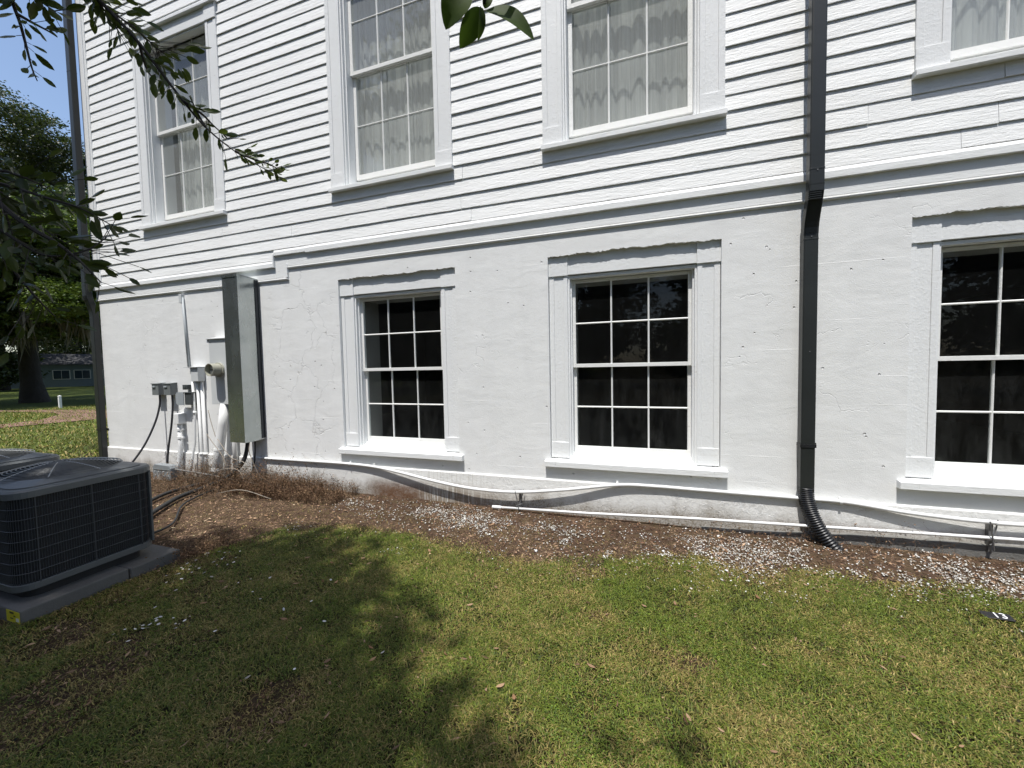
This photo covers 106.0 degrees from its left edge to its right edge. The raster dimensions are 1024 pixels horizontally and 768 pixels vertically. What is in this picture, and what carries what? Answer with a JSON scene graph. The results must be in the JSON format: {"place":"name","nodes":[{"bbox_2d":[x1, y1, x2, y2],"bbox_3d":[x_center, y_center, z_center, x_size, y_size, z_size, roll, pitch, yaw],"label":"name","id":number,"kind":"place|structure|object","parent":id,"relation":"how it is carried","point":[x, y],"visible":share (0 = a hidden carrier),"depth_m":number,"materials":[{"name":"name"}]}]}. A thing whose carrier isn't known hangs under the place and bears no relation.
{"place":"outdoors","nodes":[
{"label":"outdoors","id":0,"kind":"place"},
{"bbox_2d":[0,0,85,351],"label":"sky","id":1,"kind":"structure","parent":0,"point":[50,98],"materials":[{"name":"blue"}]},
{"bbox_2d":[0,410,106,427],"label":"path","id":2,"kind":"structure","parent":0,"point":[75,414],"depth_m":13.90,"materials":[{"name":"brown soil"}]},
{"bbox_2d":[0,404,1023,767],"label":"grass","id":3,"kind":"structure","parent":0,"point":[476,698],"depth_m":1.96,"materials":[{"name":"green plant"}]},
{"bbox_2d":[112,551,383,678],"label":"shell fragments","id":4,"kind":"object","parent":3,"relation":"on","point":[189,616],"visible":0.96,"depth_m":2.38,"materials":[{"name":"white"}]},
{"bbox_2d":[45,498,963,761],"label":"fallen leaves","id":5,"kind":"object","parent":3,"relation":"on","point":[590,665],"visible":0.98,"depth_m":2.10,"materials":[{"name":"brown plant"}]},
{"bbox_2d":[978,610,1015,621],"bbox_3d":[2.841,1.359,2.259,0.128,0.008,0.060,-4,7,26],"label":"ground marker","id":6,"kind":"object","parent":3,"relation":"on","point":[1000,616],"visible":1,"depth_m":2.25,"materials":[{"name":"black plastic"}]},
{"bbox_2d":[0,386,1023,767],"bbox_3d":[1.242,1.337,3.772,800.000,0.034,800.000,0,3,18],"label":"ground","id":7,"kind":"structure","parent":0,"point":[70,396],"depth_m":2.38,"materials":[{"name":"soil"}]},
{"bbox_2d":[0,338,52,388],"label":"background tree","id":8,"kind":"object","parent":7,"relation":"on","point":[9,366],"visible":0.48,"depth_m":39.30,"materials":[{"name":"green plant"}]},
{"bbox_2d":[0,80,86,199],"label":"umbrella tree","id":9,"kind":"object","parent":7,"relation":"on","point":[28,127],"visible":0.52,"depth_m":29.13,"materials":[{"name":"green plant"}]},
{"bbox_2d":[0,332,90,389],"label":"spreading tree","id":10,"kind":"object","parent":7,"relation":"on","point":[40,344],"visible":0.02,"depth_m":44.94,"materials":[{"name":"green plant"}]},
{"bbox_2d":[0,190,100,331],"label":"broadleaf tree","id":11,"kind":"object","parent":7,"relation":"on","point":[63,291],"visible":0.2,"depth_m":17.39,"materials":[{"name":"green plant"}]},
{"bbox_2d":[0,177,101,402],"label":"live oak","id":12,"kind":"object","parent":7,"relation":"on","point":[32,388],"visible":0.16,"depth_m":19.24,"materials":[{"name":"green plant"}]},
{"bbox_2d":[9,354,104,388],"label":"cottage","id":13,"kind":"structure","parent":7,"relation":"on","point":[73,370],"depth_m":50.40,"materials":[{"name":"paint"}]},
{"bbox_2d":[52,370,70,379],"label":"window","id":14,"kind":"structure","parent":13,"relation":"in","point":[52,370],"depth_m":49.69,"materials":[{"name":"white paint"}]},
{"bbox_2d":[53,370,69,378],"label":"window glass","id":15,"kind":"structure","parent":13,"relation":"in","point":[65,373],"depth_m":49.83,"materials":[{"name":"black glass"}]},
{"bbox_2d":[74,370,89,378],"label":"window glass","id":16,"kind":"structure","parent":13,"relation":"in","point":[78,373],"depth_m":51.04,"materials":[{"name":"black glass"}]},
{"bbox_2d":[74,370,90,378],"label":"window","id":17,"kind":"structure","parent":13,"relation":"in","point":[90,370],"depth_m":51.14,"materials":[{"name":"white paint"}]},
{"bbox_2d":[14,340,102,353],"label":"background tree","id":18,"kind":"object","parent":7,"relation":"on","point":[80,349],"visible":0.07,"depth_m":56.95,"materials":[{"name":"green plant"}]},
{"bbox_2d":[57,395,61,407],"bbox_3d":[-21.134,0.873,18.026,0.100,0.700,0.100,0,3,18],"label":"marker post","id":19,"kind":"object","parent":7,"relation":"on","point":[59,401],"visible":0.9,"depth_m":18.00,"materials":[{"name":"white paint"}]},
{"bbox_2d":[0,544,179,625],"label":"concrete pad","id":20,"kind":"object","parent":7,"relation":"on","point":[17,609],"visible":0.46,"depth_m":2.64,"materials":[{"name":"grey concrete"}]},
{"bbox_2d":[0,457,154,597],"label":"air conditioner","id":21,"kind":"object","parent":20,"relation":"on","point":[63,522],"visible":1,"depth_m":2.67,"materials":[{"name":"paint"}]},
{"bbox_2d":[153,463,176,480],"bbox_3d":[-4.981,1.261,5.529,0.380,0.230,0.093,0,3,18],"label":"junction box","id":22,"kind":"object","parent":7,"relation":"on","point":[165,467],"visible":0.83,"depth_m":5.49,"materials":[{"name":"paint"}]},
{"bbox_2d":[152,460,241,500],"bbox_3d":[-4.101,1.025,4.429,0.640,0.737,1.882,0,3,18],"label":"refrigerant line","id":23,"kind":"object","parent":7,"relation":"on","point":[162,495],"visible":0.23,"depth_m":4.78,"materials":[{"name":"black rubber"}]},
{"bbox_2d":[175,468,218,477],"bbox_3d":[-4.103,1.277,5.299,1.396,0.169,0.040,0,3,14],"label":"steel conduit","id":24,"kind":"object","parent":7,"relation":"on","point":[192,471],"visible":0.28,"depth_m":5.39,"materials":[{"name":"grey metal"}]},
{"bbox_2d":[153,442,249,514],"bbox_3d":[-3.754,1.027,4.203,0.550,0.732,1.919,-1,3,0],"label":"refrigerant line","id":25,"kind":"object","parent":7,"relation":"on","point":[180,496],"visible":0.44,"depth_m":4.83,"materials":[{"name":"black rubber"}]},
{"bbox_2d":[154,441,255,533],"bbox_3d":[-3.579,1.026,4.200,0.444,0.735,1.954,-1,3,-4],"label":"refrigerant line","id":26,"kind":"object","parent":7,"relation":"on","point":[173,522],"visible":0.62,"depth_m":4.46,"materials":[{"name":"black rubber"}]},
{"bbox_2d":[206,434,226,478],"bbox_3d":[-3.897,1.024,5.107,0.410,0.706,0.035,0,3,26],"label":"vine stem","id":27,"kind":"object","parent":7,"relation":"on","point":[220,453],"visible":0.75,"depth_m":5.06,"materials":[{"name":"brown plant"}]},
{"bbox_2d":[208,410,228,473],"bbox_3d":[-4.081,0.841,5.358,0.408,0.953,0.036,0,3,21],"label":"vine stem","id":28,"kind":"object","parent":7,"relation":"on","point":[215,435],"visible":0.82,"depth_m":5.38,"materials":[{"name":"brown plant"}]},
{"bbox_2d":[211,404,228,478],"bbox_3d":[-4.057,0.841,5.368,0.270,1.140,0.134,-2,3,-21],"label":"riser pipe","id":29,"kind":"object","parent":7,"relation":"on","point":[222,427],"visible":0.66,"depth_m":5.32,"materials":[{"name":"paint"}]},
{"bbox_2d":[205,468,244,480],"bbox_3d":[-3.787,1.202,5.047,0.858,0.252,0.049,0,3,21],"label":"vine stem","id":30,"kind":"object","parent":7,"relation":"on","point":[228,468],"visible":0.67,"depth_m":4.95,"materials":[{"name":"brown plant"}]},
{"bbox_2d":[217,439,251,481],"bbox_3d":[-3.679,1.035,5.068,0.763,0.575,0.076,0,3,26],"label":"vine stem","id":31,"kind":"object","parent":7,"relation":"on","point":[234,459],"visible":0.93,"depth_m":5.00,"materials":[{"name":"brown plant"}]},
{"bbox_2d":[232,442,237,475],"bbox_3d":[-3.858,0.834,5.363,0.060,1.115,0.058,0,3,18],"label":"riser pipe","id":32,"kind":"object","parent":7,"relation":"on","point":[234,450],"visible":0.32,"depth_m":5.35,"materials":[{"name":"paint"}]},
{"bbox_2d":[217,490,270,498],"bbox_3d":[-3.262,1.313,4.639,0.902,0.108,0.059,0,3,18],"label":"vine stem","id":33,"kind":"object","parent":7,"relation":"on","point":[246,490],"visible":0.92,"depth_m":4.57,"materials":[{"name":"brown plant"}]},
{"bbox_2d":[249,444,262,482],"bbox_3d":[-3.255,1.045,4.920,0.186,0.593,0.044,-1,3,2],"label":"vine stem","id":34,"kind":"object","parent":7,"relation":"on","point":[253,463],"visible":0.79,"depth_m":4.91,"materials":[{"name":"brown plant"}]},
{"bbox_2d":[0,0,533,365],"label":"shade tree","id":35,"kind":"object","parent":7,"relation":"on","point":[473,23],"visible":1,"depth_m":1.33,"materials":[{"name":"green plant"}]},
{"bbox_2d":[131,446,959,579],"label":"dead weeds","id":36,"kind":"object","parent":7,"relation":"on","point":[271,485],"visible":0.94,"depth_m":4.73,"materials":[{"name":"brown plant"}]},
{"bbox_2d":[75,0,1023,561],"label":"house","id":37,"kind":"structure","parent":7,"relation":"on","point":[561,250],"depth_m":4.00,"materials":[{"name":"paint"}]},
{"bbox_2d":[62,0,108,458],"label":"downspout","id":38,"kind":"object","parent":37,"relation":"attached to","point":[76,141],"visible":0.88,"depth_m":6.04,"materials":[{"name":"grey metal"}]},
{"bbox_2d":[151,383,163,394],"bbox_3d":[-5.319,0.073,5.798,0.156,0.183,0.107,0,3,18],"label":"disconnect box","id":39,"kind":"object","parent":37,"relation":"attached to","point":[157,388],"visible":0.91,"depth_m":5.76,"materials":[{"name":"grey metal"}]},
{"bbox_2d":[132,395,160,461],"bbox_3d":[-5.404,0.761,5.576,0.040,1.180,0.578,0,3,27],"label":"cable whip","id":40,"kind":"object","parent":39,"relation":"hanging from","point":[148,437],"visible":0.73,"depth_m":5.70,"materials":[{"name":"black rubber"}]},
{"bbox_2d":[162,382,176,394],"bbox_3d":[-5.072,0.072,5.716,0.156,0.183,0.107,0,3,18],"label":"disconnect box","id":41,"kind":"object","parent":37,"relation":"attached to","point":[170,388],"visible":0.95,"depth_m":5.68,"materials":[{"name":"grey metal"}]},
{"bbox_2d":[166,395,173,463],"bbox_3d":[-5.048,0.705,5.689,0.048,1.092,0.132,1,3,37],"label":"cable whip","id":42,"kind":"object","parent":41,"relation":"hanging from","point":[171,424],"visible":0.86,"depth_m":5.68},
{"bbox_2d":[130,0,226,230],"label":"window","id":43,"kind":"structure","parent":37,"relation":"in","point":[202,173],"depth_m":5.65,"materials":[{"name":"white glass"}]},
{"bbox_2d":[173,413,185,476],"bbox_3d":[-4.896,0.910,5.700,0.142,0.957,0.110,0,3,18],"label":"vent pipe","id":44,"kind":"object","parent":37,"relation":"attached to","point":[179,419],"visible":0.86,"depth_m":5.67,"materials":[{"name":"paint"}]},
{"bbox_2d":[178,294,189,366],"bbox_3d":[-4.753,-0.766,5.601,0.117,1.066,0.044,0,3,18],"label":"raceway","id":45,"kind":"object","parent":37,"relation":"attached to","point":[181,298],"visible":0.94,"depth_m":5.59,"materials":[{"name":"white metal"}]},
{"bbox_2d":[175,392,196,404],"bbox_3d":[-4.747,0.211,5.623,0.315,0.190,0.094,0,3,18],"label":"telephone box","id":46,"kind":"object","parent":37,"relation":"attached to","point":[179,396],"visible":0.88,"depth_m":5.58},
{"bbox_2d":[182,385,191,389],"bbox_3d":[-4.736,0.046,5.620,0.100,0.070,0.077,0,3,18],"label":"junction box","id":47,"kind":"object","parent":37,"relation":"attached to","point":[186,387],"visible":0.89,"depth_m":5.59,"materials":[{"name":"grey metal"}]},
{"bbox_2d":[190,382,196,476],"bbox_3d":[-4.642,0.677,5.587,0.135,1.422,0.043,-2,3,-27],"label":"wall conduit","id":48,"kind":"object","parent":37,"relation":"attached to","point":[194,421],"depth_m":5.59,"materials":[{"name":"paint"}]},
{"bbox_2d":[183,367,204,380],"bbox_3d":[-4.547,-0.142,5.524,0.260,0.207,0.124,0,3,18],"label":"cable box","id":49,"kind":"object","parent":37,"relation":"attached to","point":[197,373],"visible":0.92,"depth_m":5.48,"materials":[{"name":"grey metal"}]},
{"bbox_2d":[196,381,204,476],"bbox_3d":[-4.512,0.672,5.584,0.054,1.426,0.053,-1,3,3],"label":"wall conduit","id":50,"kind":"object","parent":37,"relation":"attached to","point":[199,418],"depth_m":5.57,"materials":[{"name":"paint"}]},
{"bbox_2d":[200,381,209,477],"bbox_3d":[-4.429,0.671,5.562,0.072,1.426,0.059,0,3,18],"label":"wall conduit","id":51,"kind":"object","parent":37,"relation":"attached to","point":[206,452],"depth_m":5.54,"materials":[{"name":"paint"}]},
{"bbox_2d":[204,337,227,403],"bbox_3d":[-4.029,-0.186,5.289,0.400,0.935,0.245,0,3,18],"label":"meter box","id":52,"kind":"object","parent":37,"relation":"attached to","point":[215,369],"visible":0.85,"depth_m":5.30,"materials":[{"name":"white metal"}]},
{"bbox_2d":[221,273,265,442],"bbox_3d":[-3.554,-0.323,5.092,0.337,2.159,0.286,0,3,18],"label":"duct cover","id":53,"kind":"object","parent":37,"relation":"attached to","point":[242,329],"visible":1,"depth_m":4.99,"materials":[{"name":"metal"}]},
{"bbox_2d":[324,0,453,193],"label":"window","id":54,"kind":"structure","parent":37,"relation":"in","point":[388,61],"depth_m":4.59,"materials":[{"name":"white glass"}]},
{"bbox_2d":[338,268,463,460],"bbox_3d":[-1.303,-0.235,4.738,1.700,2.174,0.512,0,3,18],"label":"window","id":55,"kind":"structure","parent":37,"relation":"in","point":[360,297],"depth_m":4.71,"materials":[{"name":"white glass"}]},
{"bbox_2d":[515,491,522,510],"bbox_3d":[0.084,1.233,4.069,0.064,0.231,0.101,1,3,39],"label":"pipe bracket","id":56,"kind":"object","parent":37,"relation":"attached to","point":[520,501],"visible":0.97,"depth_m":4.07,"materials":[{"name":"grey metal"}]},
{"bbox_2d":[541,0,727,152],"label":"window","id":57,"kind":"structure","parent":37,"relation":"in","point":[612,69],"depth_m":3.77,"materials":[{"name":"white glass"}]},
{"bbox_2d":[545,240,727,477],"bbox_3d":[1.198,-0.246,3.918,1.692,2.174,0.512,0,3,18],"label":"window","id":58,"kind":"structure","parent":37,"relation":"in","point":[698,263],"depth_m":3.76,"materials":[{"name":"white wood"}]},
{"bbox_2d":[261,457,1023,526],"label":"conduit","id":59,"kind":"object","parent":37,"relation":"attached to","point":[839,500],"visible":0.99,"depth_m":3.59,"materials":[{"name":"paint"}]},
{"bbox_2d":[796,0,842,550],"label":"downspout","id":60,"kind":"object","parent":37,"relation":"attached to","point":[816,113],"visible":0.92,"depth_m":3.16,"materials":[{"name":"grey metal"}]},
{"bbox_2d":[896,207,1023,496],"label":"window","id":61,"kind":"structure","parent":37,"relation":"in","point":[935,238],"depth_m":3.04,"materials":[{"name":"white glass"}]},
{"bbox_2d":[911,0,1023,79],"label":"window","id":62,"kind":"structure","parent":37,"relation":"in","point":[951,36],"depth_m":2.92,"materials":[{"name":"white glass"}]},
{"bbox_2d":[985,519,998,551],"bbox_3d":[3.627,1.151,2.905,0.064,0.251,0.101,1,3,39],"label":"pipe bracket","id":63,"kind":"object","parent":37,"relation":"attached to","point":[990,544],"visible":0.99,"depth_m":2.92,"materials":[{"name":"grey metal"}]},
{"bbox_2d":[284,498,1023,641],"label":"shell fragments","id":64,"kind":"object","parent":7,"relation":"on","point":[807,560],"visible":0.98,"depth_m":2.99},
{"bbox_2d":[492,505,1023,541],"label":"conduit","id":65,"kind":"object","parent":7,"relation":"on","point":[796,525],"visible":1,"depth_m":3.35,"materials":[{"name":"paint"}]},
{"bbox_3d":[-4.584,1.452,3.315,1.010,0.135,0.900,0,3,18],"label":"concrete pad","id":66,"kind":"object","parent":7,"relation":"on","visible":0},
{"bbox_2d":[0,449,59,471],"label":"air conditioner","id":67,"kind":"object","parent":66,"relation":"on","point":[10,459],"visible":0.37,"depth_m":3.34,"materials":[{"name":"paint"}]}
]}

